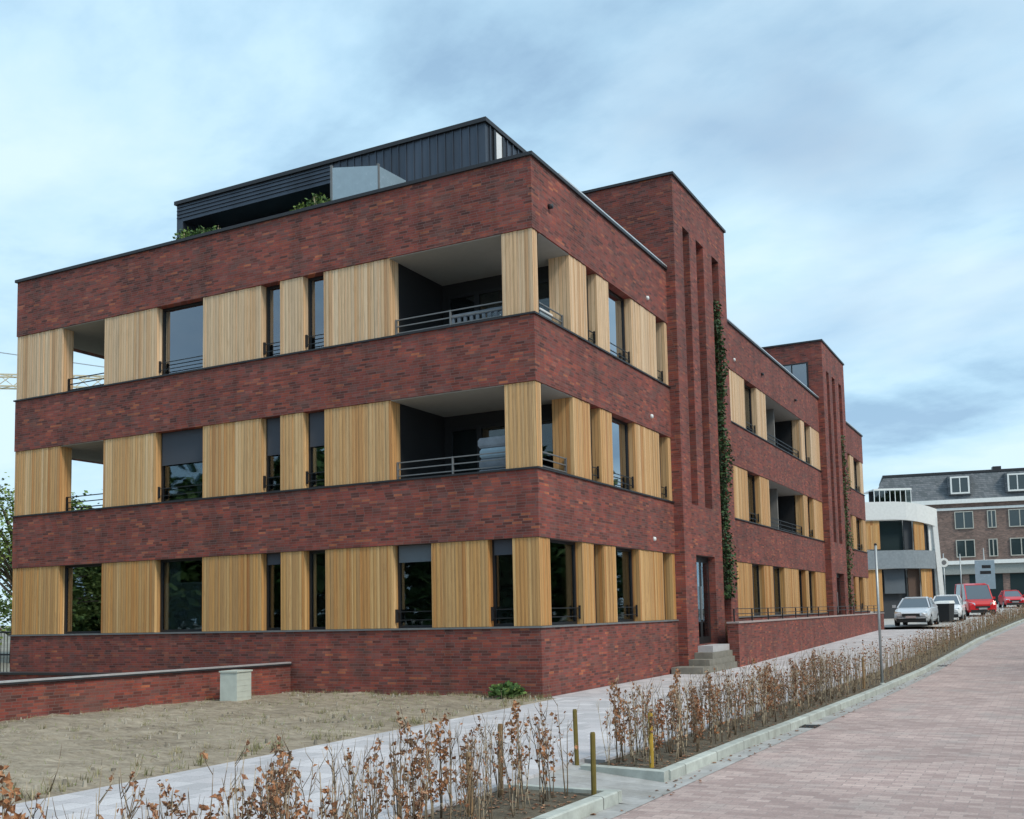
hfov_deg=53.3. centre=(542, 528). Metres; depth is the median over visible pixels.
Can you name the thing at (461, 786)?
beech sapling
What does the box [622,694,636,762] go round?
beech sapling
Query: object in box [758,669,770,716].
beech sapling
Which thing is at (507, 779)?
beech sapling
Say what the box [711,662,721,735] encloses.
beech sapling
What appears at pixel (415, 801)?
beech sapling
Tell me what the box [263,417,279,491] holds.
window
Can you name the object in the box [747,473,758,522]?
window
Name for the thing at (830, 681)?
beech sapling
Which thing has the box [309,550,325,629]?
window
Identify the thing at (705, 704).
beech sapling
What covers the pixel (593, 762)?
wooden stake
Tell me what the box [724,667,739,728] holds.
beech sapling
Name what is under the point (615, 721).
beech sapling
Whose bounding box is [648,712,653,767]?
wooden stake
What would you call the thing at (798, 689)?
beech sapling
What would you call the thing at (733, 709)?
beech sapling
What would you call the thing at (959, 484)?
window
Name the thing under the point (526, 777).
beech sapling
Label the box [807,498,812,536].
window
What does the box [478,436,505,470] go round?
cushion stack
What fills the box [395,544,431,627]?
window
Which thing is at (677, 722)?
beech sapling
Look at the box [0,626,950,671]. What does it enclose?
ground
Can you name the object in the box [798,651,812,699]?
beech sapling
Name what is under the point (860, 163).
sky
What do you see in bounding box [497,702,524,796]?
beech sapling
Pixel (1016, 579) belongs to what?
shop window
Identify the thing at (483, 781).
beech sapling
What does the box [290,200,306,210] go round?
roof shrub
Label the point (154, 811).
beech sapling
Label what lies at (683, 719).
beech sapling
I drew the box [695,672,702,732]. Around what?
beech sapling
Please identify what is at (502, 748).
beech sapling
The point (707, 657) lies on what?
stone steps
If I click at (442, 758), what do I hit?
beech sapling
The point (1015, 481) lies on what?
window
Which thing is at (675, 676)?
beech sapling
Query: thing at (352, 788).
beech sapling
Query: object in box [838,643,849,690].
beech sapling
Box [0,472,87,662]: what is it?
leafy tree
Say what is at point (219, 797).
beech sapling
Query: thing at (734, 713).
beech sapling
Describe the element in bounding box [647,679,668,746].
beech sapling
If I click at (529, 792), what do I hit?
leaf litter
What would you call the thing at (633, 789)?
pavement
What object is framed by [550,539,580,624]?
window
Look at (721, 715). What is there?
beech sapling
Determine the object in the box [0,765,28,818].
beech sapling
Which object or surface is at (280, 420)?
apartment building
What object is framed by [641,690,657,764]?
beech sapling
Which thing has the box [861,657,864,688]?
wooden stake
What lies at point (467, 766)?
wooden stake
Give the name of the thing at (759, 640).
terrace wall
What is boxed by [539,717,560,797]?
beech sapling
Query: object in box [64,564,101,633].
window
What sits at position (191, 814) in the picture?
beech sapling
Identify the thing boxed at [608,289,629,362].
window
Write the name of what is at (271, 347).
window
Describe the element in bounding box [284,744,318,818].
beech sapling
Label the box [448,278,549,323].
loggia door
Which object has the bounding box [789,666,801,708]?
beech sapling
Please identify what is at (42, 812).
beech sapling
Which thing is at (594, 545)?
window
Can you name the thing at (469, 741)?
beech sapling
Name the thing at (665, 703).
beech sapling
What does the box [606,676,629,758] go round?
beech sapling
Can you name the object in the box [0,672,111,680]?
wall
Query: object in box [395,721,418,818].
beech sapling
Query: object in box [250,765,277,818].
beech sapling
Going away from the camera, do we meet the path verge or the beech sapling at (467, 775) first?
the beech sapling at (467, 775)
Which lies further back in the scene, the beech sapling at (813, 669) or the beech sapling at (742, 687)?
the beech sapling at (813, 669)
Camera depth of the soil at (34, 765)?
14.29 m
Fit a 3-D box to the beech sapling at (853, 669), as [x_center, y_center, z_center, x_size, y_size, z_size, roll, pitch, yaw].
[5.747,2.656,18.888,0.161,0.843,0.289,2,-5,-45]
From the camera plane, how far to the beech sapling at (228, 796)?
5.61 m
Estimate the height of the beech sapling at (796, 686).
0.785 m
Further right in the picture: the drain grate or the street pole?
the street pole
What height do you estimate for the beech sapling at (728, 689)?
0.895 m
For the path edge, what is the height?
0.130 m
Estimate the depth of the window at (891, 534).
68.31 m
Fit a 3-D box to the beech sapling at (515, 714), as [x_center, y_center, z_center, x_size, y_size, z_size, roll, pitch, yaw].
[-0.210,1.970,9.139,0.224,0.869,0.222,1,-6,-32]
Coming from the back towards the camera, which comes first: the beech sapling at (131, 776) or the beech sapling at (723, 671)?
the beech sapling at (723, 671)
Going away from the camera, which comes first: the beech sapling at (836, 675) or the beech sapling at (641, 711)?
the beech sapling at (641, 711)
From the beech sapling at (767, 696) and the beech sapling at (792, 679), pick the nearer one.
the beech sapling at (767, 696)
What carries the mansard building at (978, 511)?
on the ground at (3, 646)
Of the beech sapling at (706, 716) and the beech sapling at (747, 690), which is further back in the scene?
the beech sapling at (747, 690)
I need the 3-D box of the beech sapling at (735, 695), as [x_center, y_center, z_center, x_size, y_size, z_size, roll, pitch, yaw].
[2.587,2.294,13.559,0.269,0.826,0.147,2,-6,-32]
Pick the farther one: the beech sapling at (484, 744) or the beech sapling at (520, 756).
the beech sapling at (484, 744)
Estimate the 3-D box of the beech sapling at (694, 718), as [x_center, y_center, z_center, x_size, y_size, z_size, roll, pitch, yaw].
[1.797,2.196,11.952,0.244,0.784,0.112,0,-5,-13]
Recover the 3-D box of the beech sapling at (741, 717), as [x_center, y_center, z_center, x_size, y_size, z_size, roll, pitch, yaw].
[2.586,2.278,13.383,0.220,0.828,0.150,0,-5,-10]
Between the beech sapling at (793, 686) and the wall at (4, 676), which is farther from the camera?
the wall at (4, 676)
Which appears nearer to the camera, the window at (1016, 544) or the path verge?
the path verge
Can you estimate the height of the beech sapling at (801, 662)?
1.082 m
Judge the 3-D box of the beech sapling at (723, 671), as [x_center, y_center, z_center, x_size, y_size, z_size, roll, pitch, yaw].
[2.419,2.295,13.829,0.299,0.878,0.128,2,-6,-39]
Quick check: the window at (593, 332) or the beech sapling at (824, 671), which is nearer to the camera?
the beech sapling at (824, 671)
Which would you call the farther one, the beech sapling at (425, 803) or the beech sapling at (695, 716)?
the beech sapling at (695, 716)
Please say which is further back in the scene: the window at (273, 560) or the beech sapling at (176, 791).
the window at (273, 560)
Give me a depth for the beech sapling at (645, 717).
11.62 m
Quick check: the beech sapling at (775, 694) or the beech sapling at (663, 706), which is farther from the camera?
the beech sapling at (775, 694)
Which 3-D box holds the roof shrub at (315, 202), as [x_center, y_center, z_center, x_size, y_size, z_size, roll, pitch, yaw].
[-5.116,-7.160,23.353,0.747,1.120,0.732,-4,-5,26]
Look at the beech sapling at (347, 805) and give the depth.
6.28 m
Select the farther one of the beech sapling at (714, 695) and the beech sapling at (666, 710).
the beech sapling at (714, 695)
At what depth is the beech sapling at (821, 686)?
17.00 m
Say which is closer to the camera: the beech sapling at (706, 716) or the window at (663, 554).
the beech sapling at (706, 716)
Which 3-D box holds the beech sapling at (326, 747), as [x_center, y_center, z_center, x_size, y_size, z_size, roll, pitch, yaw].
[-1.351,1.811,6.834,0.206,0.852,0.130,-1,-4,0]
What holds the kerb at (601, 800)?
on the ground at (3, 646)
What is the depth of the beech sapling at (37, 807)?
5.01 m
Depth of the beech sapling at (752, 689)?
14.37 m
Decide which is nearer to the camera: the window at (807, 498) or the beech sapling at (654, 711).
the beech sapling at (654, 711)
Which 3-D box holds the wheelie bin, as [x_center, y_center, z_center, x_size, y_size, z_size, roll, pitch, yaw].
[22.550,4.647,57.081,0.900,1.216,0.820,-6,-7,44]
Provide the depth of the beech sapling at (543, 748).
8.57 m
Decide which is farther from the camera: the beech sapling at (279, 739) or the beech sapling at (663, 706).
the beech sapling at (663, 706)
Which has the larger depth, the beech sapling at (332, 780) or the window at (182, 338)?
the window at (182, 338)
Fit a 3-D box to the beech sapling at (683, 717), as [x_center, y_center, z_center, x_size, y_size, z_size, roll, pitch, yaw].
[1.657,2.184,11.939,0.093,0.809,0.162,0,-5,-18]
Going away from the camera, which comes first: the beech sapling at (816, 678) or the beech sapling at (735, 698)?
the beech sapling at (735, 698)
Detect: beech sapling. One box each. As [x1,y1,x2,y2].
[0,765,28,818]
[24,781,73,818]
[27,746,61,818]
[94,764,116,818]
[98,771,147,818]
[119,757,160,818]
[122,755,143,818]
[128,773,154,818]
[145,798,158,818]
[157,779,187,818]
[159,788,202,818]
[181,790,204,818]
[187,812,198,818]
[200,750,216,818]
[205,787,243,818]
[210,793,228,818]
[222,746,238,818]
[228,759,244,818]
[230,725,255,818]
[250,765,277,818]
[253,759,300,818]
[256,752,298,818]
[261,749,310,818]
[262,726,294,818]
[266,741,301,818]
[267,764,289,818]
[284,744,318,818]
[291,763,342,818]
[308,743,360,818]
[310,742,333,818]
[324,735,357,818]
[326,750,360,818]
[337,750,369,818]
[340,747,363,818]
[342,741,372,818]
[351,733,375,818]
[356,749,377,818]
[363,736,390,818]
[367,737,386,818]
[373,751,409,818]
[383,703,413,818]
[389,705,407,816]
[392,749,408,818]
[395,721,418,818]
[397,717,429,818]
[404,747,428,818]
[417,734,434,818]
[418,720,432,818]
[420,706,438,818]
[420,726,443,818]
[428,712,452,818]
[435,708,465,814]
[438,712,462,818]
[447,747,475,818]
[453,710,487,818]
[454,723,480,809]
[458,729,478,818]
[460,726,480,789]
[467,733,492,818]
[469,732,495,818]
[475,707,503,800]
[476,717,493,805]
[477,732,497,818]
[481,717,509,799]
[487,694,510,797]
[494,733,513,817]
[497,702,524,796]
[501,720,528,815]
[505,700,530,793]
[511,725,527,810]
[512,718,532,808]
[518,736,530,805]
[527,697,548,801]
[537,702,555,804]
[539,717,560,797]
[549,689,578,795]
[596,699,614,764]
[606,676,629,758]
[607,681,626,761]
[608,679,628,762]
[621,676,642,757]
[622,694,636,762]
[626,687,648,765]
[629,681,641,754]
[631,685,649,751]
[633,696,649,759]
[636,682,647,761]
[640,674,652,752]
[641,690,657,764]
[646,684,662,761]
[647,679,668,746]
[650,690,664,748]
[652,675,661,755]
[653,680,678,751]
[653,689,670,740]
[653,699,666,763]
[661,688,682,752]
[662,689,670,748]
[666,687,677,743]
[667,680,687,757]
[669,680,686,758]
[670,668,686,739]
[672,675,690,753]
[675,685,679,759]
[678,681,690,743]
[678,685,685,747]
[683,681,691,738]
[685,686,696,742]
[685,687,705,745]
[688,677,699,736]
[688,677,704,739]
[688,689,698,750]
[689,695,705,751]
[692,688,705,747]
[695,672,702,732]
[696,672,707,731]
[698,671,711,729]
[698,677,705,728]
[701,674,719,744]
[702,670,717,733]
[703,676,725,740]
[706,680,716,727]
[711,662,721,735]
[711,685,719,743]
[712,665,727,724]
[713,667,727,741]
[713,676,727,725]
[717,674,733,736]
[719,667,733,722]
[722,672,741,734]
[722,674,733,738]
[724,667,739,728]
[724,677,731,725]
[726,676,739,734]
[727,671,744,725]
[728,675,744,727]
[730,672,746,731]
[737,654,750,721]
[738,663,754,718]
[738,673,751,721]
[742,679,752,731]
[744,679,760,727]
[745,659,754,722]
[747,681,755,729]
[748,657,759,709]
[750,661,762,713]
[751,667,762,715]
[752,670,764,725]
[756,661,772,726]
[756,667,765,703]
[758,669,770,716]
[760,667,772,723]
[761,663,774,717]
[768,675,781,710]
[770,668,779,721]
[777,654,786,716]
[777,667,788,719]
[778,668,790,718]
[779,674,788,709]
[787,658,796,709]
[788,661,796,714]
[788,667,798,712]
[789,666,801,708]
[791,665,799,715]
[792,649,808,710]
[793,663,805,707]
[796,668,807,708]
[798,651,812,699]
[798,661,815,704]
[799,641,806,693]
[802,670,811,708]
[803,662,816,705]
[806,650,825,703]
[808,656,822,700]
[809,649,817,699]
[809,651,822,692]
[812,658,822,703]
[813,661,821,701]
[814,662,828,701]
[816,649,824,693]
[816,649,829,690]
[819,652,828,696]
[822,653,835,698]
[826,660,832,699]
[827,651,841,697]
[828,662,832,700]
[830,649,843,696]
[831,659,840,698]
[837,652,850,694]
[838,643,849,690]
[841,655,844,693]
[844,649,860,692]
[853,648,860,691]
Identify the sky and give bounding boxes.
[0,0,1023,625]
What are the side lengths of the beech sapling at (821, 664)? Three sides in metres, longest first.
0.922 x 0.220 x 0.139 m
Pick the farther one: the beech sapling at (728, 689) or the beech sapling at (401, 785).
the beech sapling at (728, 689)
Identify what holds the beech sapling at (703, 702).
on the bed soil at (702, 748)
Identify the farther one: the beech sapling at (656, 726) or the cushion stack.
the cushion stack
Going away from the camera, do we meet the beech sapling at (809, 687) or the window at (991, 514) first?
the beech sapling at (809, 687)
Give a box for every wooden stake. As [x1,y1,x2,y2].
[466,752,472,816]
[498,724,503,794]
[573,709,578,764]
[590,732,596,795]
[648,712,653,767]
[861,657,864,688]
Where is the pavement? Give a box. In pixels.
[519,762,677,803]
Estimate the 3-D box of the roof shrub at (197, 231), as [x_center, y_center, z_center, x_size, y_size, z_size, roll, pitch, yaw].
[-8.595,-6.990,25.576,0.770,1.310,0.732,-4,-5,26]
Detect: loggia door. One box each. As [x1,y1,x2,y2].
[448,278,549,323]
[450,416,552,473]
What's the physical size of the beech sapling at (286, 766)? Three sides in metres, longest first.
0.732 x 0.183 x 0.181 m
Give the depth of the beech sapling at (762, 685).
15.62 m
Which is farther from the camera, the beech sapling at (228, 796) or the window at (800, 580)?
the window at (800, 580)
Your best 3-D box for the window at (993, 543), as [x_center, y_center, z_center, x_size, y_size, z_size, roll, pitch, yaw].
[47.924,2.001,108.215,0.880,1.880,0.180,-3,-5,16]
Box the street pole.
[874,543,884,684]
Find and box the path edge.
[547,674,680,698]
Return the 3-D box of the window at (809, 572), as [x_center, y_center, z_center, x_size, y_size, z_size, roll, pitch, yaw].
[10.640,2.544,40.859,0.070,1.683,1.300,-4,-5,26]
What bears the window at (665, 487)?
in the apartment building at (280, 420)
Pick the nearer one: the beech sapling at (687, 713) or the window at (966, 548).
the beech sapling at (687, 713)
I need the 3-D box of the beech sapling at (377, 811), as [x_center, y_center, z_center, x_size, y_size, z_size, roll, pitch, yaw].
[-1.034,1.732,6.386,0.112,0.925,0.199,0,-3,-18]
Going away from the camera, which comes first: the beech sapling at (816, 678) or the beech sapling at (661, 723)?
the beech sapling at (661, 723)
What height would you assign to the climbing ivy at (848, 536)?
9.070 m
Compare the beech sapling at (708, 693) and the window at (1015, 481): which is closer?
the beech sapling at (708, 693)
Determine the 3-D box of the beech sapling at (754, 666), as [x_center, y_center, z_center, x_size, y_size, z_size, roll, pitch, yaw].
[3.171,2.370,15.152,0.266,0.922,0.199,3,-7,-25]
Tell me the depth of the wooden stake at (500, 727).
9.11 m
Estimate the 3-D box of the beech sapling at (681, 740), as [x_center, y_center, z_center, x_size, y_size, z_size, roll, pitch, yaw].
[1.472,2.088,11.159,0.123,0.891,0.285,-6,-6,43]
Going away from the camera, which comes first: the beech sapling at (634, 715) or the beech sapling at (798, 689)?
the beech sapling at (634, 715)
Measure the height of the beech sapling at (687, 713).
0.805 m
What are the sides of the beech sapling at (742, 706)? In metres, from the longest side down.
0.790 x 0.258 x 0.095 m
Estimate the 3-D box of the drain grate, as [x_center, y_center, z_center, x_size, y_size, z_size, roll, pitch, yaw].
[3.774,2.787,14.364,0.220,0.012,0.380,-4,-5,26]
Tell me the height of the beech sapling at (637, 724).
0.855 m
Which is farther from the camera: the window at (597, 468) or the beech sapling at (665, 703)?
the window at (597, 468)
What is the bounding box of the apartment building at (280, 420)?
[8,116,870,697]
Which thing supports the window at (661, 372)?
in the apartment building at (280, 420)
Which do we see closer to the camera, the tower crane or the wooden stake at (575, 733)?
the wooden stake at (575, 733)
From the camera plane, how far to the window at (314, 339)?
22.28 m
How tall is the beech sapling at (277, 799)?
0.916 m
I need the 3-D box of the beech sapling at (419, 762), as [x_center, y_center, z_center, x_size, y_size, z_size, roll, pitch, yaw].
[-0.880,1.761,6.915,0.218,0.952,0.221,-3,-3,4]
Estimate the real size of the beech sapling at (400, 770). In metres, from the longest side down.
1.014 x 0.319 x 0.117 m
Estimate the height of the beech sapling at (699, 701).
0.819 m
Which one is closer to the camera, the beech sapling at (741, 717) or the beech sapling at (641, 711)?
the beech sapling at (641, 711)
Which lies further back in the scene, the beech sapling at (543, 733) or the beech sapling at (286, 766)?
the beech sapling at (543, 733)
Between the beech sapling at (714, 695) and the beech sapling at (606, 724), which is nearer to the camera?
the beech sapling at (606, 724)
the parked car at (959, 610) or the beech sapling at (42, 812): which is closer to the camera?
the beech sapling at (42, 812)
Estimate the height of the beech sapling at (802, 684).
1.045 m
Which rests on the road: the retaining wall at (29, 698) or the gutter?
the gutter
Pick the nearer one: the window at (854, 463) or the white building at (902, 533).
the window at (854, 463)
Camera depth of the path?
11.42 m
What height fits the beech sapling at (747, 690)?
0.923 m
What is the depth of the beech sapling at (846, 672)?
18.54 m
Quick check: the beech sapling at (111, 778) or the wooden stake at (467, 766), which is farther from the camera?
the wooden stake at (467, 766)
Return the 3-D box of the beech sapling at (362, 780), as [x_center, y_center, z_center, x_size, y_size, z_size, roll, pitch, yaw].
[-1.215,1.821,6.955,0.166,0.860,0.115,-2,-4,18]
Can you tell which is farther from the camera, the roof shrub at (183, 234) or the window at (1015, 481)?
the window at (1015, 481)
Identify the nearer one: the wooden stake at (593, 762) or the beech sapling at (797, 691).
the wooden stake at (593, 762)
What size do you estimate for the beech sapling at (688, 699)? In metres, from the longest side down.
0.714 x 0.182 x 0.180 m
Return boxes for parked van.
[954,583,996,615]
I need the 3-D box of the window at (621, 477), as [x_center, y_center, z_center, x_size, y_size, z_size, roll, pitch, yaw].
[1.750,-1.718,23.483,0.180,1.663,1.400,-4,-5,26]
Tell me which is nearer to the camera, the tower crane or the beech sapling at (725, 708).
the beech sapling at (725, 708)
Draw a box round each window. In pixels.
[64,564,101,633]
[158,428,202,501]
[159,301,202,374]
[160,558,201,631]
[263,285,279,356]
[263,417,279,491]
[266,553,280,629]
[305,275,323,349]
[306,411,324,487]
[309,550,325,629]
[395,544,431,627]
[491,539,513,626]
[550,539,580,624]
[586,275,594,343]
[590,409,598,479]
[594,545,596,622]
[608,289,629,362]
[612,417,633,489]
[616,548,637,621]
[656,340,662,381]
[659,437,666,497]
[663,554,665,619]
[744,384,755,432]
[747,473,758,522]
[752,564,760,615]
[773,567,780,614]
[798,570,802,613]
[804,426,809,463]
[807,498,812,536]
[808,571,812,612]
[853,460,859,491]
[856,519,862,549]
[879,520,902,550]
[943,573,1023,603]
[950,476,969,493]
[954,511,973,528]
[956,539,975,557]
[987,510,996,527]
[988,538,997,555]
[1007,473,1023,490]
[1008,509,1023,526]
[1010,537,1023,555]
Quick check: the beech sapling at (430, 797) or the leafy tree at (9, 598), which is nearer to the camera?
the beech sapling at (430, 797)
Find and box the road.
[612,623,1023,818]
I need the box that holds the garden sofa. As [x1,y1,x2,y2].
[452,306,502,323]
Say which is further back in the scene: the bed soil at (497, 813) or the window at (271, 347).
the window at (271, 347)
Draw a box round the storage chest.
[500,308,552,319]
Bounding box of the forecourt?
[884,604,1023,626]
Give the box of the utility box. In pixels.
[219,670,252,700]
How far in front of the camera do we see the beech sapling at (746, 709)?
13.28 m
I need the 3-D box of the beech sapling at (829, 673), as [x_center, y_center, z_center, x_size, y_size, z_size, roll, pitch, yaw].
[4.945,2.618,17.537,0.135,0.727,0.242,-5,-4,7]
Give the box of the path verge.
[585,626,985,764]
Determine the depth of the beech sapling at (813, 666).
17.70 m
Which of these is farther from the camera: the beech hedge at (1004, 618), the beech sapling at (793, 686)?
the beech hedge at (1004, 618)
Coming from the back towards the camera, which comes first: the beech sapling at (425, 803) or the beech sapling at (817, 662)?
the beech sapling at (817, 662)
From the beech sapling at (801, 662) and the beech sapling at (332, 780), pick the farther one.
the beech sapling at (801, 662)
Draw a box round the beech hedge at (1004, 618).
[829,604,1023,690]
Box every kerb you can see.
[504,783,621,818]
[580,619,1023,781]
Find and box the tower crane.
[0,352,103,389]
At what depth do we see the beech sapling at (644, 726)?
10.91 m
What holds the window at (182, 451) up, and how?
in the apartment building at (280, 420)
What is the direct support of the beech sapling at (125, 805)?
on the bed soil at (497, 813)
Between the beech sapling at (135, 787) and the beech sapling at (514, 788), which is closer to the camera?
the beech sapling at (135, 787)
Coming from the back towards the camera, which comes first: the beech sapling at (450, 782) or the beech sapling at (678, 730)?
the beech sapling at (678, 730)
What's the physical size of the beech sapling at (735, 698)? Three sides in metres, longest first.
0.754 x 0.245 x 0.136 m
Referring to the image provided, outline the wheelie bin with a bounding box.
[935,600,954,621]
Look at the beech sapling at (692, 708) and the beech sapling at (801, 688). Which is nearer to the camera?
the beech sapling at (692, 708)
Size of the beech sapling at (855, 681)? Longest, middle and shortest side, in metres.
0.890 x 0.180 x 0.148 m
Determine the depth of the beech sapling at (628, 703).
11.26 m
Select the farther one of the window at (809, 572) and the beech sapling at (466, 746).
the window at (809, 572)
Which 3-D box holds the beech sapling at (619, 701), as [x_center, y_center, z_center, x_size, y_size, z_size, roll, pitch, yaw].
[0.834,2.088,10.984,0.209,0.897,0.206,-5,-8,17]
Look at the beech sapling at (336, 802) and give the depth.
6.02 m
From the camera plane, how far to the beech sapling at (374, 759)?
6.50 m
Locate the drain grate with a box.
[799,724,820,727]
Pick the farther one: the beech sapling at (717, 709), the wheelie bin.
the wheelie bin
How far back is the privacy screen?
23.56 m
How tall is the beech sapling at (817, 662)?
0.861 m
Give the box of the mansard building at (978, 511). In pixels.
[878,466,1023,603]
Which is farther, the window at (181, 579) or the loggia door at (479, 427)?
the window at (181, 579)
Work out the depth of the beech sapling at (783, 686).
15.09 m
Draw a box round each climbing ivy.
[713,300,738,643]
[841,435,856,613]
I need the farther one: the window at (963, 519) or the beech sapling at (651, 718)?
the window at (963, 519)
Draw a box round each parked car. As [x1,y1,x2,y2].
[892,597,938,625]
[933,594,965,620]
[998,590,1023,607]
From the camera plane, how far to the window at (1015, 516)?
107.78 m
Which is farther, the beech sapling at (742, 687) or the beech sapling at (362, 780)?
the beech sapling at (742, 687)
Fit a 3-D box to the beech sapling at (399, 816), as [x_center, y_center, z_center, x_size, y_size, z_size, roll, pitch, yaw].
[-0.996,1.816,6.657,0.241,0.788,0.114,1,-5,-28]
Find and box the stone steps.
[671,644,736,673]
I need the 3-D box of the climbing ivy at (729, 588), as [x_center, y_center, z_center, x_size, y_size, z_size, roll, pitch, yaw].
[5.236,-1.654,29.536,0.639,10.196,0.861,-4,-5,26]
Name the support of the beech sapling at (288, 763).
on the bed soil at (497, 813)
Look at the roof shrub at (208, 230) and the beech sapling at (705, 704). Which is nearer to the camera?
the beech sapling at (705, 704)
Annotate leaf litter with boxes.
[422,656,957,818]
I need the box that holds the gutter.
[583,622,1023,818]
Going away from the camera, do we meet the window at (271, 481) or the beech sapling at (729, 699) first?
the beech sapling at (729, 699)
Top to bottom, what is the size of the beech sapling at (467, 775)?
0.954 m
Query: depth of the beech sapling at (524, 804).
8.43 m
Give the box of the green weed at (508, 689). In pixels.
[488,680,526,698]
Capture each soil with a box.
[0,692,555,806]
[420,788,590,818]
[597,617,1023,768]
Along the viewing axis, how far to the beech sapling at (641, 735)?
11.01 m
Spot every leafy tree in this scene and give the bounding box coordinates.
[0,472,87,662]
[0,489,102,631]
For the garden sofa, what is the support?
on the apartment building at (280, 420)
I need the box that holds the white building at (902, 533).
[864,488,944,618]
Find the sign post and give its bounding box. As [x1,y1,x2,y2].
[959,554,963,620]
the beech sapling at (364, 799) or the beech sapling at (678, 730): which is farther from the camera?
the beech sapling at (678, 730)
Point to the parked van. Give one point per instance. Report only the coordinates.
(978, 598)
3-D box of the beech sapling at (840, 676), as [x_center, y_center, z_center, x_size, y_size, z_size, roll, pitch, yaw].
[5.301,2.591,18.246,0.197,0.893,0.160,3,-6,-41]
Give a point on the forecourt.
(889, 623)
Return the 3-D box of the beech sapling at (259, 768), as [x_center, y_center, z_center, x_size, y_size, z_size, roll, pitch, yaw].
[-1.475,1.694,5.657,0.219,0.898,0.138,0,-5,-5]
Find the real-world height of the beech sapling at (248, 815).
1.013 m
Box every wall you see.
[0,662,291,720]
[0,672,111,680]
[726,605,883,666]
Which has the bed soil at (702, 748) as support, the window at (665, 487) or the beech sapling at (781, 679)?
the beech sapling at (781, 679)
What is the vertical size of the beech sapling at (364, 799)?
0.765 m
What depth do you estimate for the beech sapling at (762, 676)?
14.92 m
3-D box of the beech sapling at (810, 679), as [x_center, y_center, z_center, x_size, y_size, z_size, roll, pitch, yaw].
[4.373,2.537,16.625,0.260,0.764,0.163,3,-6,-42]
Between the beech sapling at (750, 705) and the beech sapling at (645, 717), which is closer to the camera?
the beech sapling at (645, 717)
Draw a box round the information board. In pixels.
[974,548,995,588]
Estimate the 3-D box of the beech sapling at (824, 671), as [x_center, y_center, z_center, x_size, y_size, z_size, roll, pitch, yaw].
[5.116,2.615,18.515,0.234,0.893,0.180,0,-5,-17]
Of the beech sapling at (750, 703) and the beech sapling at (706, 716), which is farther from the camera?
the beech sapling at (750, 703)
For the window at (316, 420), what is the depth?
22.02 m
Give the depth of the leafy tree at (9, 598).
52.51 m
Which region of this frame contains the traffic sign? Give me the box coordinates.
[939,553,948,594]
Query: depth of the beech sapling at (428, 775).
7.77 m
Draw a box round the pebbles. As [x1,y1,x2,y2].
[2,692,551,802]
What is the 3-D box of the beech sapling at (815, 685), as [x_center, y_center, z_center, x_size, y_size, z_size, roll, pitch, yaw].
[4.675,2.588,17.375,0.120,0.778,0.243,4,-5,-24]
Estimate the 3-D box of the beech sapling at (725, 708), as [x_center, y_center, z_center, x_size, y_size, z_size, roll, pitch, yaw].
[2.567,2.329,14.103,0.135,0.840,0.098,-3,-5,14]
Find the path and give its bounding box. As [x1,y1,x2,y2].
[0,629,944,818]
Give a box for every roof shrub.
[171,227,194,240]
[189,225,204,235]
[200,225,220,233]
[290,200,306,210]
[304,192,330,206]
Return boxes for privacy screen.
[330,163,405,200]
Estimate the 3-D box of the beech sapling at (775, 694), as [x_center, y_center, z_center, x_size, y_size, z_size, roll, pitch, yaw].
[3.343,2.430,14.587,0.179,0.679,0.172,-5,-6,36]
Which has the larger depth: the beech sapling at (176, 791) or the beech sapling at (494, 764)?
the beech sapling at (494, 764)
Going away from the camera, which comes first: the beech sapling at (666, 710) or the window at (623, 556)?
the beech sapling at (666, 710)
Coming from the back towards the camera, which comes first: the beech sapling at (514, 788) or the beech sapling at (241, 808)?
the beech sapling at (514, 788)
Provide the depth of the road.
10.87 m
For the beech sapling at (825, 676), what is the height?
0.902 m
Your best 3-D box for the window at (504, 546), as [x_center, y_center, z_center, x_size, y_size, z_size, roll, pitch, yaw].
[-0.729,1.044,19.687,0.540,1.683,0.180,-4,-5,26]
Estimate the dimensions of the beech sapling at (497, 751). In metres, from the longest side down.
0.745 x 0.271 x 0.151 m
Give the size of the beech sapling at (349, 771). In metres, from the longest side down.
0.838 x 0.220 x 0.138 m
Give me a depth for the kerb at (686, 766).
12.69 m
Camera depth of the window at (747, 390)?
34.30 m
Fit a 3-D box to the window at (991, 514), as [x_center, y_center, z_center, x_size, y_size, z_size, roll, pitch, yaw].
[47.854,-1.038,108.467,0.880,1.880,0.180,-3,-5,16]
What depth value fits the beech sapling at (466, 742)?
8.50 m
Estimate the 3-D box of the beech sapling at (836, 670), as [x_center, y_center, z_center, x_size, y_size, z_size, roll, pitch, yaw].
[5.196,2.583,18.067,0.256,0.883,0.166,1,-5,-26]
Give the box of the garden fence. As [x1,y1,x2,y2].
[0,631,11,671]
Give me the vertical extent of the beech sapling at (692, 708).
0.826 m
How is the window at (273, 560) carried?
in the apartment building at (280, 420)
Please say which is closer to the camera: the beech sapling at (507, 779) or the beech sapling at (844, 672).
the beech sapling at (507, 779)
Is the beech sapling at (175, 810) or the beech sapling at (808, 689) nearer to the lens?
the beech sapling at (175, 810)
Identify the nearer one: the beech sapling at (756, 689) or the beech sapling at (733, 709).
the beech sapling at (733, 709)
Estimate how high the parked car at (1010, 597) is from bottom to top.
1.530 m
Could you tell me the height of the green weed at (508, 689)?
0.352 m

